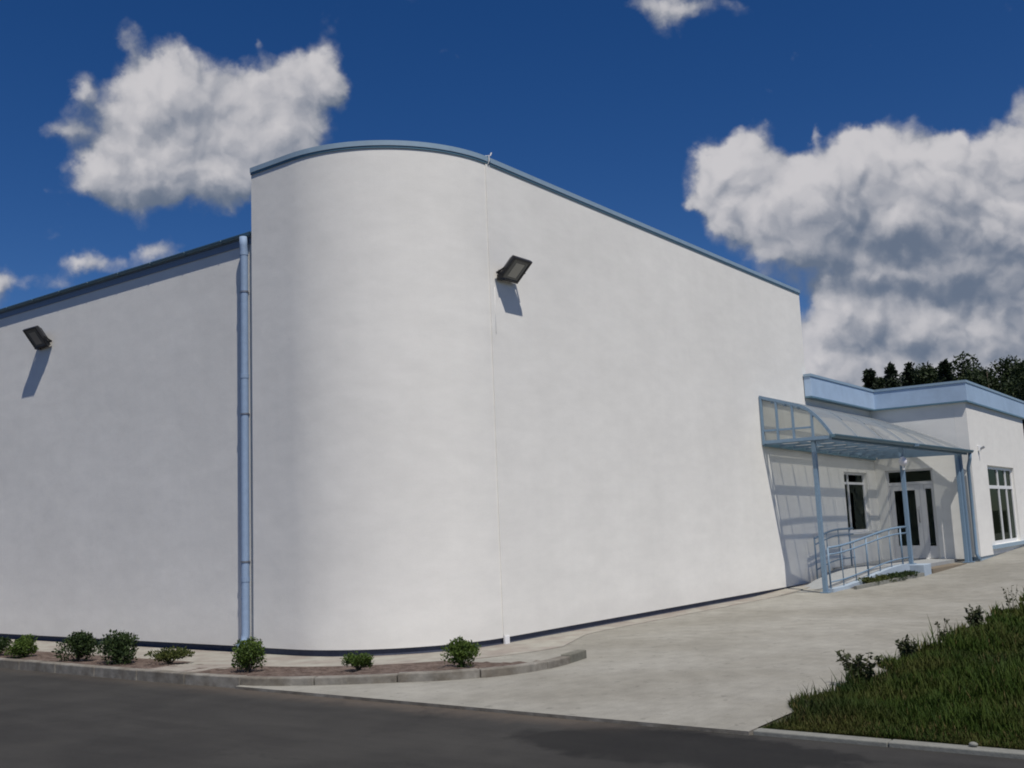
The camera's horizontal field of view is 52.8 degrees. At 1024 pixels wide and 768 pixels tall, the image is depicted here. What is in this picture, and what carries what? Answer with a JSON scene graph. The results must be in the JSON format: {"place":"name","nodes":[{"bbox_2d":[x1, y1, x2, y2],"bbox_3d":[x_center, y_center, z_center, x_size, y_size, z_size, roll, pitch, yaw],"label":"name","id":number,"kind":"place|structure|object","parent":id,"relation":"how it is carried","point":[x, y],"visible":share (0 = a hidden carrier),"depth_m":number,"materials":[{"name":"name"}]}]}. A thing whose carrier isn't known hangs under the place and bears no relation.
{"place":"outdoors","nodes":[
{"label":"outdoors","id":0,"kind":"place"},
{"bbox_2d":[0,651,538,675],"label":"soil","id":1,"kind":"structure","parent":0,"point":[142,663],"depth_m":12.15,"materials":[{"name":"brown soil"}]},
{"bbox_2d":[0,636,12,653],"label":"shrub","id":2,"kind":"object","parent":1,"relation":"on","point":[5,642],"visible":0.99,"depth_m":14.90,"materials":[{"name":"green plant"}]},
{"bbox_2d":[3,634,38,658],"bbox_3d":[-6.958,3.736,14.653,0.468,0.352,0.471,-8,-10,36],"label":"shrub","id":3,"kind":"object","parent":1,"relation":"on","point":[23,647],"visible":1,"depth_m":14.59,"materials":[{"name":"green plant"}]},
{"bbox_2d":[51,630,97,660],"bbox_3d":[-5.815,3.525,13.828,0.547,0.425,0.569,-8,-10,36],"label":"shrub","id":4,"kind":"object","parent":1,"relation":"on","point":[81,644],"visible":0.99,"depth_m":13.76,"materials":[{"name":"green plant"}]},
{"bbox_2d":[92,629,139,664],"bbox_3d":[-5.137,3.424,13.419,0.720,0.470,0.581,-8,-10,36],"label":"shrub","id":5,"kind":"object","parent":1,"relation":"on","point":[117,649],"visible":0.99,"depth_m":13.31,"materials":[{"name":"green plant"}]},
{"bbox_2d":[143,646,194,663],"bbox_3d":[-4.364,3.467,13.176,0.626,0.242,0.558,-8,-10,36],"label":"juniper","id":6,"kind":"object","parent":1,"relation":"on","point":[169,654],"visible":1,"depth_m":13.10,"materials":[{"name":"green plant"}]},
{"bbox_2d":[151,660,270,671],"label":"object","id":7,"kind":"object","parent":1,"relation":"on","point":[206,665],"visible":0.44,"depth_m":12.76,"materials":[{"name":"concrete"}]},
{"bbox_2d":[231,636,266,671],"bbox_3d":[-3.075,3.163,12.045,0.415,0.422,0.456,-1,-8,-8],"label":"shrub","id":8,"kind":"object","parent":1,"relation":"on","point":[248,657],"visible":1,"depth_m":11.98,"materials":[{"name":"green plant"}]},
{"bbox_2d":[339,651,373,670],"bbox_3d":[-1.764,3.164,11.765,0.411,0.237,0.297,0,-8,-13],"label":"shrub","id":9,"kind":"object","parent":1,"relation":"on","point":[362,660],"visible":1,"depth_m":11.74,"materials":[{"name":"green plant"}]},
{"bbox_2d":[440,636,481,667],"bbox_3d":[-0.583,3.038,11.685,0.516,0.366,0.397,-8,-10,36],"label":"shrub","id":10,"kind":"object","parent":1,"relation":"on","point":[461,651],"visible":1,"depth_m":11.65,"materials":[{"name":"green plant"}]},
{"bbox_2d":[7,582,810,666],"bbox_3d":[-11.527,5.042,21.309,35.782,0.185,13.112,-4,-8,13],"label":"apron","id":11,"kind":"object","parent":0,"point":[553,641],"visible":0.48,"depth_m":14.10,"materials":[{"name":"concrete"}]},
{"bbox_2d":[0,668,1023,767],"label":"road","id":12,"kind":"structure","parent":0,"point":[52,720],"depth_m":8.21,"materials":[{"name":"grey asphalt"}]},
{"bbox_2d":[0,0,1023,386],"label":"sky","id":13,"kind":"structure","parent":0,"point":[862,158],"materials":[{"name":"blue"}]},
{"bbox_2d":[317,672,883,730],"bbox_3d":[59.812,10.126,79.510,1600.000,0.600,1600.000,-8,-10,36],"label":"terrain","id":14,"kind":"structure","parent":0,"point":[692,726],"depth_m":8.63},
{"bbox_2d":[0,656,569,692],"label":"bed kerb","id":15,"kind":"structure","parent":14,"relation":"on","point":[187,678],"depth_m":11.41,"materials":[{"name":"concrete"}]},
{"bbox_2d":[0,140,821,656],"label":"sports hall","id":16,"kind":"structure","parent":14,"relation":"on","point":[346,398],"depth_m":15.63,"materials":[{"name":"white paint"}]},
{"bbox_2d":[22,325,51,349],"bbox_3d":[-8.447,-0.824,18.346,0.531,0.322,0.370,-8,-19,36],"label":"floodlight","id":17,"kind":"object","parent":16,"relation":"attached to","point":[38,338],"visible":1,"depth_m":18.29,"materials":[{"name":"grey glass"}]},
{"bbox_2d":[496,255,531,283],"bbox_3d":[0.031,-1.676,15.117,0.370,0.322,0.531,-8,-10,36],"label":"floodlight","id":18,"kind":"object","parent":16,"relation":"attached to","point":[514,269],"visible":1,"depth_m":15.05,"materials":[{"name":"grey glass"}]},
{"bbox_2d":[235,686,757,735],"bbox_3d":[-0.567,3.021,9.540,5.980,0.130,0.180,-8,-10,36],"label":"pavement edge","id":19,"kind":"object","parent":14,"relation":"on","point":[737,732],"visible":0.38,"depth_m":8.97,"materials":[{"name":"concrete"}]},
{"bbox_2d":[861,368,881,389],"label":"spruce tree","id":20,"kind":"object","parent":14,"relation":"on","point":[869,380],"visible":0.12,"depth_m":68.33,"materials":[{"name":"green plant"}]},
{"bbox_2d":[874,376,885,388],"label":"broadleaf tree","id":21,"kind":"object","parent":14,"relation":"on","point":[880,381],"visible":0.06,"depth_m":79.31,"materials":[{"name":"green plant"}]},
{"bbox_2d":[753,728,1023,758],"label":"road edging","id":22,"kind":"object","parent":14,"relation":"on","point":[958,749],"visible":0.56,"depth_m":7.13,"materials":[{"name":"concrete"}]},
{"bbox_2d":[969,742,977,746],"bbox_3d":[3.088,2.412,6.898,0.057,0.034,0.048,-8,-10,36],"label":"pebble","id":23,"kind":"object","parent":22,"relation":"on","point":[973,744],"visible":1,"depth_m":6.88,"materials":[{"name":"stone"}]},
{"bbox_2d":[883,361,902,388],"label":"spruce tree","id":24,"kind":"object","parent":14,"relation":"on","point":[890,377],"visible":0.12,"depth_m":66.02,"materials":[{"name":"green plant"}]},
{"bbox_2d":[897,372,906,386],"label":"broadleaf tree","id":25,"kind":"object","parent":14,"relation":"on","point":[900,379],"visible":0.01,"depth_m":82.65,"materials":[{"name":"green plant"}]},
{"bbox_2d":[901,361,917,386],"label":"spruce tree","id":26,"kind":"object","parent":14,"relation":"on","point":[908,376],"visible":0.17,"depth_m":73.14,"materials":[{"name":"green plant"}]},
{"bbox_2d":[803,373,1023,572],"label":"annex","id":27,"kind":"object","parent":14,"relation":"on","point":[863,497],"visible":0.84,"depth_m":27.32,"materials":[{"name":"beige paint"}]},
{"bbox_2d":[844,472,873,533],"bbox_3d":[8.903,3.081,26.674,0.205,1.580,1.900,-8,-10,36],"label":"window","id":28,"kind":"structure","parent":27,"relation":"in","point":[854,482],"depth_m":26.87,"materials":[{"name":"white plastic"}]},
{"bbox_2d":[886,468,940,558],"bbox_3d":[10.672,3.460,27.424,1.220,2.365,0.144,-8,-10,36],"label":"door","id":29,"kind":"structure","parent":27,"relation":"in","point":[924,550],"depth_m":27.32,"materials":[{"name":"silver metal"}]},
{"bbox_2d":[987,466,1023,548],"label":"window","id":30,"kind":"structure","parent":27,"relation":"in","point":[1000,479],"depth_m":29.40,"materials":[{"name":"white plastic"}]},
{"bbox_2d":[913,360,938,384],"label":"broadleaf tree","id":31,"kind":"object","parent":14,"relation":"on","point":[925,374],"visible":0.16,"depth_m":70.58,"materials":[{"name":"green plant"}]},
{"bbox_2d":[935,358,954,382],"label":"spruce tree","id":32,"kind":"object","parent":14,"relation":"on","point":[944,370],"visible":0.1,"depth_m":66.67,"materials":[{"name":"green plant"}]},
{"bbox_2d":[951,351,996,387],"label":"broadleaf tree","id":33,"kind":"object","parent":14,"relation":"on","point":[962,369],"visible":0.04,"depth_m":68.04,"materials":[{"name":"green plant"}]},
{"bbox_2d":[958,364,1011,395],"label":"broadleaf tree","id":34,"kind":"object","parent":14,"relation":"on","point":[975,376],"visible":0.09,"depth_m":65.95,"materials":[{"name":"green plant"}]},
{"bbox_2d":[989,355,1023,381],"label":"broadleaf tree","id":35,"kind":"object","parent":14,"relation":"on","point":[1006,364],"visible":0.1,"depth_m":68.66,"materials":[{"name":"green plant"}]},
{"bbox_2d":[1002,367,1023,431],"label":"broadleaf tree","id":36,"kind":"object","parent":14,"relation":"on","point":[1017,388],"visible":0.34,"depth_m":59.77,"materials":[{"name":"green plant"}]},
{"bbox_2d":[1006,358,1023,428],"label":"broadleaf tree","id":37,"kind":"object","parent":14,"relation":"on","point":[1017,367],"visible":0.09,"depth_m":62.84,"materials":[{"name":"green plant"}]},
{"bbox_2d":[238,544,1023,730],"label":"pavement","id":38,"kind":"structure","parent":0,"point":[748,666],"depth_m":12.05,"materials":[{"name":"grey concrete"}]},
{"bbox_2d":[561,649,586,662],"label":"kerb block","id":39,"kind":"structure","parent":38,"relation":"on","point":[577,655],"depth_m":12.18,"materials":[{"name":"grey concrete"}]},
{"bbox_2d":[758,396,981,592],"bbox_3d":[8.679,2.507,24.183,2.598,4.200,7.521,-8,-10,36],"label":"entrance canopy","id":40,"kind":"object","parent":38,"relation":"on","point":[831,421],"visible":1,"depth_m":23.73,"materials":[{"name":"blue metal"}]},
{"bbox_2d":[898,457,906,469],"bbox_3d":[9.090,1.844,23.960,0.190,0.312,0.190,-8,-10,36],"label":"wall lantern","id":41,"kind":"object","parent":40,"relation":"attached to","point":[902,461],"depth_m":23.91,"materials":[{"name":"white glass"}]},
{"bbox_2d":[804,559,966,592],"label":"entrance ramp","id":42,"kind":"structure","parent":38,"relation":"on","point":[929,566],"depth_m":23.44,"materials":[{"name":"concrete"}]},
{"bbox_2d":[813,527,855,578],"bbox_3d":[7.582,3.942,24.171,0.065,1.092,2.522,-8,-10,37],"label":"ramp railing","id":43,"kind":"object","parent":42,"relation":"on","point":[838,535],"visible":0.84,"depth_m":24.32,"materials":[{"name":"metal"}]},
{"bbox_2d":[827,526,908,587],"bbox_3d":[7.861,3.755,22.581,3.510,1.188,0.077,5,-11,-43],"label":"ramp railing","id":44,"kind":"object","parent":42,"relation":"on","point":[865,544],"visible":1,"depth_m":22.44,"materials":[{"name":"metal"}]},
{"bbox_2d":[854,573,924,589],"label":"strip kerb","id":45,"kind":"structure","parent":38,"relation":"on","point":[882,582],"depth_m":22.14,"materials":[{"name":"concrete"}]},
{"bbox_2d":[934,618,950,640],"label":"weed","id":46,"kind":"object","parent":38,"relation":"on","point":[938,626],"visible":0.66,"depth_m":12.35,"materials":[{"name":"green plant"}]},
{"bbox_2d":[964,604,983,626],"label":"weed","id":47,"kind":"object","parent":38,"relation":"on","point":[975,617],"visible":0.96,"depth_m":13.79,"materials":[{"name":"green plant"}]},
{"bbox_2d":[1001,585,1017,609],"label":"weed","id":48,"kind":"object","parent":38,"relation":"on","point":[1009,601],"visible":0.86,"depth_m":15.95,"materials":[{"name":"green plant"}]},
{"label":"soil strip","id":49,"kind":"structure","parent":38,"relation":"on","visible":0},
{"bbox_2d":[857,576,885,583],"bbox_3d":[7.684,4.223,22.070,0.629,0.228,0.549,-6,-9,25],"label":"juniper","id":50,"kind":"object","parent":49,"relation":"on","point":[868,579],"visible":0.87,"depth_m":22.01,"materials":[{"name":"green plant"}]},
{"bbox_2d":[875,574,896,581],"bbox_3d":[8.049,4.238,22.451,0.606,0.230,0.577,-8,-10,36],"label":"juniper","id":51,"kind":"object","parent":49,"relation":"on","point":[884,576],"visible":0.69,"depth_m":22.32,"materials":[{"name":"green plant"}]},
{"bbox_2d":[886,572,907,580],"bbox_3d":[8.448,4.236,22.674,0.670,0.217,0.649,-1,-8,-13],"label":"juniper","id":52,"kind":"object","parent":49,"relation":"on","point":[892,575],"visible":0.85,"depth_m":22.62,"materials":[{"name":"green plant"}]},
{"bbox_2d":[903,570,919,576],"bbox_3d":[8.849,4.268,23.079,0.541,0.198,0.517,-3,-8,5],"label":"juniper","id":53,"kind":"object","parent":49,"relation":"on","point":[910,572],"visible":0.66,"depth_m":23.00,"materials":[{"name":"green plant"}]},
{"bbox_2d":[761,594,1023,749],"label":"lawn ground","id":54,"kind":"structure","parent":0,"point":[851,723],"depth_m":8.14,"materials":[{"name":"green plant"}]},
{"bbox_2d":[835,649,885,681],"bbox_3d":[3.247,2.626,9.533,0.288,0.361,0.567,5,-11,-41],"label":"weed","id":55,"kind":"object","parent":54,"relation":"on","point":[868,672],"visible":0.82,"depth_m":9.55,"materials":[{"name":"green plant"}]},
{"bbox_2d":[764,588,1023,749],"bbox_3d":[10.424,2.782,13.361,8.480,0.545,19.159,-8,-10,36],"label":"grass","id":56,"kind":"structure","parent":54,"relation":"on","point":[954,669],"depth_m":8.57,"materials":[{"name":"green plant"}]},
{"bbox_2d":[895,634,918,658],"bbox_3d":[4.254,2.833,11.073,0.270,0.304,0.226,-2,-8,1],"label":"weed","id":57,"kind":"object","parent":54,"relation":"on","point":[905,648],"visible":0.85,"depth_m":11.03,"materials":[{"name":"green plant"}]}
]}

